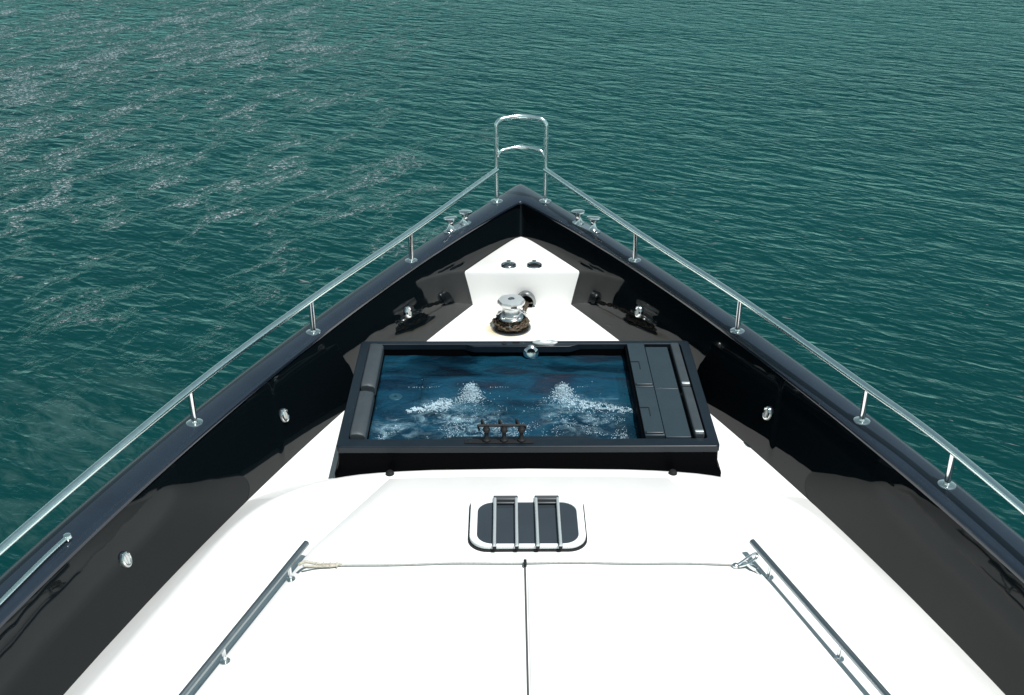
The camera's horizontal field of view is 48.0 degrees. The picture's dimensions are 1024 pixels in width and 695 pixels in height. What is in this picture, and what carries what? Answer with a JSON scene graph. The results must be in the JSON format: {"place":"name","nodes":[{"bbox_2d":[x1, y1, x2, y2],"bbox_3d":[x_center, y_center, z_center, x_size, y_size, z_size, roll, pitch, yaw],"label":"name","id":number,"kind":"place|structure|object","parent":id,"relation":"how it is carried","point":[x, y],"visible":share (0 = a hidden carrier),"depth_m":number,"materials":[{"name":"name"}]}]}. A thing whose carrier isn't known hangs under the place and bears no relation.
{"place":"outdoors","nodes":[
{"label":"outdoors","id":0,"kind":"place"},
{"bbox_2d":[0,0,1023,574],"bbox_3d":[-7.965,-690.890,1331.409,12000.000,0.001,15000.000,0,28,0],"label":"sea","id":1,"kind":"structure","parent":0,"point":[192,190],"depth_m":19.33,"materials":[{"name":"liquid"}]},
{"bbox_2d":[0,114,1023,694],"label":"yacht","id":2,"kind":"object","parent":1,"relation":"on","point":[886,562],"visible":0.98,"depth_m":6.28,"materials":[{"name":"black paint"}]},
{"bbox_2d":[208,567,525,694],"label":"sun pad","id":3,"kind":"object","parent":2,"relation":"on","point":[446,631],"visible":1,"depth_m":5.37,"materials":[{"name":"white fabric"}]},
{"bbox_2d":[492,300,529,331],"bbox_3d":[0.068,-0.256,8.991,0.277,0.105,0.546,18,32,30],"label":"anchor chain","id":4,"kind":"object","parent":2,"relation":"on","point":[503,327],"visible":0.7,"depth_m":8.82,"materials":[{"name":"brown metal"}]},
{"bbox_2d":[335,340,720,477],"bbox_3d":[0.090,0.415,7.247,2.258,0.535,1.406,0,28,0],"label":"hot tub","id":5,"kind":"object","parent":2,"relation":"on","point":[470,405],"visible":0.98,"depth_m":7.11,"materials":[{"name":"black"}]},
{"bbox_2d":[298,552,761,574],"bbox_3d":[0.091,1.107,5.856,2.348,0.074,0.112,0,28,0],"label":"lacing cord","id":6,"kind":"object","parent":2,"relation":"attached to","point":[749,564],"visible":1,"depth_m":5.87,"materials":[{"name":"beige fabric"}]},
{"bbox_2d":[527,567,862,694],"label":"sun pad","id":7,"kind":"object","parent":2,"relation":"on","point":[625,631],"visible":1,"depth_m":5.37,"materials":[{"name":"white fabric"}]}
]}

